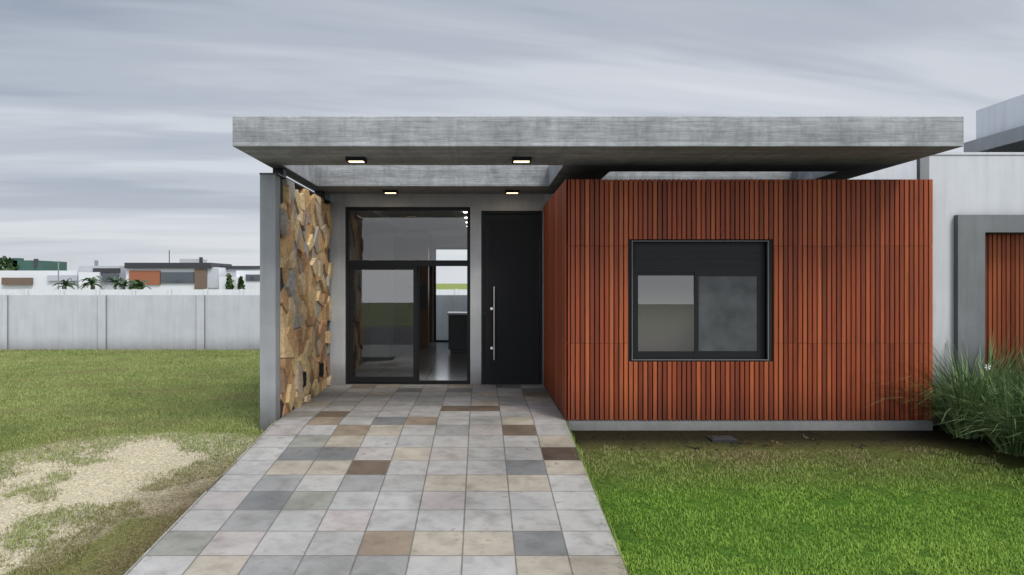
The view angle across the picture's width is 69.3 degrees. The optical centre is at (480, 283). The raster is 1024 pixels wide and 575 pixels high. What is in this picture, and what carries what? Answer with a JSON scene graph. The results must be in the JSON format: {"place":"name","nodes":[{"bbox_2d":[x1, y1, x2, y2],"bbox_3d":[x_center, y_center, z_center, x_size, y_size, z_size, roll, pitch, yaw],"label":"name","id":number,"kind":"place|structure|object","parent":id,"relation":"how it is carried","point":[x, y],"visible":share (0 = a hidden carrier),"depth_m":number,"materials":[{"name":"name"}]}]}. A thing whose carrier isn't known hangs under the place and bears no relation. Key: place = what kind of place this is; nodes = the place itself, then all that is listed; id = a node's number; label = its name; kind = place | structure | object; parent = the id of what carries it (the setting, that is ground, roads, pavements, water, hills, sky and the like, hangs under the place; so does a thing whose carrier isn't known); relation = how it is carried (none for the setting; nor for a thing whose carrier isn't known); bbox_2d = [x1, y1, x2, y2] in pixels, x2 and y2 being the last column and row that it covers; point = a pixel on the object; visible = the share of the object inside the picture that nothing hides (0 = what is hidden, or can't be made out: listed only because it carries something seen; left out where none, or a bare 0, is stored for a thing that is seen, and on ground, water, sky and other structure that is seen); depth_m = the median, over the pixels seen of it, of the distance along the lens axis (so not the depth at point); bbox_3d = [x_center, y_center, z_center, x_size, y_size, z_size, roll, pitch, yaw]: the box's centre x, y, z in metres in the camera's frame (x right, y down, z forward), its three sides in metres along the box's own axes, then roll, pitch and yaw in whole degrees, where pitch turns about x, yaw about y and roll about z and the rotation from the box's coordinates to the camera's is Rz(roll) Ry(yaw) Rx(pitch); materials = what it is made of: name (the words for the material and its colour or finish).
{"place":"outdoors","nodes":[
{"label":"outdoors","id":0,"kind":"place"},
{"bbox_2d":[0,289,466,294],"bbox_3d":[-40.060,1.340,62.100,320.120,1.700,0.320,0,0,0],"label":"coping","id":1,"kind":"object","parent":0,"point":[160,291],"depth_m":62.00,"materials":[{"name":"white paint"}]},
{"bbox_2d":[124,384,628,574],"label":"paving path","id":2,"kind":"structure","parent":0,"point":[412,479],"depth_m":6.28,"materials":[{"name":"stone"}]},
{"bbox_2d":[346,207,469,383],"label":"glass wall frames","id":3,"kind":"structure","parent":2,"relation":"on","point":[352,266],"depth_m":11.66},
{"bbox_2d":[330,194,544,384],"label":"porch wall","id":4,"kind":"structure","parent":2,"relation":"on","point":[477,204],"depth_m":11.60,"materials":[{"name":"grey paint"}]},
{"bbox_2d":[481,211,542,383],"bbox_3d":[0.493,0.228,11.680,0.963,2.725,0.100,0,0,0],"label":"door frame","id":5,"kind":"object","parent":4,"relation":"attached to","point":[540,213],"visible":1,"depth_m":11.63,"materials":[{"name":"black metal"}]},
{"bbox_2d":[484,214,538,380],"bbox_3d":[0.493,0.247,11.681,0.863,2.665,0.058,0,0,0],"label":"door leaf","id":6,"kind":"object","parent":5,"relation":"in","point":[511,258],"visible":1,"depth_m":11.65,"materials":[{"name":"black wood"}]},
{"bbox_2d":[490,286,494,359],"bbox_3d":[0.192,0.625,11.620,0.078,1.150,0.081,0,0,0],"label":"door handle","id":7,"kind":"object","parent":6,"relation":"attached to","point":[493,309],"visible":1,"depth_m":11.58,"materials":[{"name":"silver metal"}]},
{"bbox_2d":[406,231,428,348],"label":"interior column panel","id":8,"kind":"structure","parent":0,"point":[417,245],"depth_m":18.00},
{"bbox_2d":[0,349,1023,574],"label":"lawn","id":9,"kind":"structure","parent":0,"point":[20,355],"depth_m":7.04,"materials":[{"name":"green plant"}]},
{"bbox_2d":[0,284,1023,574],"bbox_3d":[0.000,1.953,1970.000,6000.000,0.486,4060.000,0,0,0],"label":"ground","id":10,"kind":"structure","parent":0,"point":[106,482],"depth_m":6.88,"materials":[{"name":"green plant"}]},
{"bbox_2d":[53,276,150,288],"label":"palm trees","id":11,"kind":"object","parent":10,"relation":"on","point":[92,282],"visible":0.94,"depth_m":76.27,"materials":[{"name":"green plant"}]},
{"bbox_2d":[0,256,244,288],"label":"distant trees","id":12,"kind":"object","parent":10,"relation":"on","point":[5,262],"visible":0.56,"depth_m":114.99,"materials":[{"name":"green plant"}]},
{"bbox_2d":[0,250,259,288],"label":"distant houses","id":13,"kind":"structure","parent":10,"relation":"on","point":[200,273],"depth_m":121.20,"materials":[{"name":"white"}]},
{"bbox_2d":[0,295,466,349],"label":"boundary wall","id":14,"kind":"structure","parent":10,"relation":"on","point":[139,322],"depth_m":21.45,"materials":[{"name":"concrete"}]},
{"bbox_2d":[259,173,330,430],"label":"stone wall","id":15,"kind":"structure","parent":10,"relation":"on","point":[271,276],"depth_m":8.58,"materials":[{"name":"grey paint"}]},
{"bbox_2d":[273,168,324,197],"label":"steel posts","id":16,"kind":"object","parent":15,"relation":"on","point":[281,171],"visible":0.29,"depth_m":8.99,"materials":[{"name":"black metal"}]},
{"bbox_2d":[280,179,332,416],"bbox_3d":[-2.344,0.186,10.190,0.087,2.878,2.810,0,0,0],"label":"stone veneer","id":17,"kind":"object","parent":15,"relation":"attached to","point":[306,267],"visible":0.99,"depth_m":9.79,"materials":[{"name":"brown stone"}]},
{"bbox_2d":[303,362,323,386],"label":"wall outlets","id":18,"kind":"object","parent":17,"relation":"attached to","point":[321,369],"depth_m":10.74,"materials":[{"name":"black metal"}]},
{"bbox_2d":[545,194,552,203],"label":"house walls","id":19,"kind":"structure","parent":10,"relation":"on","point":[548,197],"depth_m":11.60,"materials":[{"name":"white paint"}]},
{"bbox_2d":[350,211,466,379],"bbox_3d":[-0.674,0.097,15.850,3.361,2.986,8.300,0,0,0],"label":"interior shell","id":20,"kind":"object","parent":19,"relation":"attached to","point":[381,350],"visible":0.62,"depth_m":15.60},
{"bbox_2d":[434,248,466,341],"bbox_3d":[-0.725,0.315,20.010,1.050,2.550,0.080,0,0,0],"label":"back door frame","id":21,"kind":"object","parent":20,"relation":"attached to","point":[435,249],"visible":0.48,"depth_m":19.97,"materials":[{"name":"black metal"}]},
{"bbox_2d":[447,311,466,353],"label":"kitchen island","id":22,"kind":"structure","parent":20,"relation":"in","point":[457,332],"depth_m":16.60,"materials":[{"name":"black"}]},
{"bbox_2d":[233,116,963,193],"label":"roof slab","id":23,"kind":"structure","parent":19,"relation":"on","point":[438,154],"depth_m":7.64,"materials":[{"name":"concrete"}]},
{"bbox_2d":[345,157,531,193],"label":"ceiling lights","id":24,"kind":"object","parent":23,"relation":"attached to","point":[363,160],"visible":1,"depth_m":8.32,"materials":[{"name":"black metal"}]},
{"bbox_2d":[707,436,737,441],"bbox_3d":[2.690,1.750,8.250,0.280,0.084,0.200,0,0,0],"label":"valve box lid","id":25,"kind":"object","parent":10,"relation":"on","point":[721,439],"visible":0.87,"depth_m":8.18,"materials":[{"name":"black"}]},
{"bbox_2d":[546,389,932,430],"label":"foundation plinth","id":26,"kind":"structure","parent":10,"relation":"on","point":[749,425],"depth_m":8.59,"materials":[{"name":"grey concrete"}]},
{"bbox_2d":[568,180,930,419],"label":"cladding gaps","id":27,"kind":"object","parent":10,"relation":"on","point":[771,343],"visible":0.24,"depth_m":8.61,"materials":[{"name":"brown wood"}]},
{"bbox_2d":[638,276,693,350],"bbox_3d":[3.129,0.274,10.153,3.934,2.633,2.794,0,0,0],"label":"window pane","id":28,"kind":"structure","parent":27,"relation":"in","point":[665,313],"depth_m":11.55,"materials":[{"name":"glass"}]},
{"bbox_2d":[631,241,768,359],"bbox_3d":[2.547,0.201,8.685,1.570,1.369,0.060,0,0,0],"label":"window frame","id":29,"kind":"object","parent":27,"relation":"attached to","point":[696,260],"visible":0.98,"depth_m":8.66,"materials":[{"name":"black metal"}]},
{"bbox_2d":[699,276,756,350],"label":"window panes","id":30,"kind":"object","parent":29,"relation":"in","point":[727,313],"visible":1,"depth_m":8.68,"materials":[{"name":"grey glass"}]},
{"bbox_2d":[543,179,932,419],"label":"wood slats","id":31,"kind":"object","parent":27,"relation":"in","point":[877,260],"visible":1,"depth_m":8.58,"materials":[{"name":"brown wood"}]},
{"bbox_2d":[859,328,1023,455],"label":"ornamental grass clump","id":32,"kind":"object","parent":10,"relation":"on","point":[976,408],"visible":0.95,"depth_m":8.08,"materials":[{"name":"green plant"}]},
{"bbox_2d":[917,152,1023,423],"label":"neighbour wall","id":33,"kind":"structure","parent":10,"relation":"on","point":[977,196],"depth_m":9.00,"materials":[{"name":"white paint"}]},
{"bbox_2d":[985,234,1023,387],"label":"garage door slats","id":34,"kind":"object","parent":33,"relation":"attached to","point":[1004,283],"visible":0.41,"depth_m":9.20,"materials":[{"name":"orange wood"}]},
{"bbox_2d":[964,94,1023,151],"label":"neighbouring building","id":35,"kind":"structure","parent":10,"relation":"on","point":[999,126],"depth_m":10.82,"materials":[{"name":"white paint"}]},
{"bbox_2d":[0,0,1023,283],"label":"sky","id":36,"kind":"structure","parent":0,"point":[117,149],"materials":[{"name":"grey"}]},
{"bbox_2d":[850,160,916,179],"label":"neighbour wall","id":37,"kind":"structure","parent":0,"point":[907,170],"depth_m":11.50,"materials":[{"name":"white paint"}]}
]}

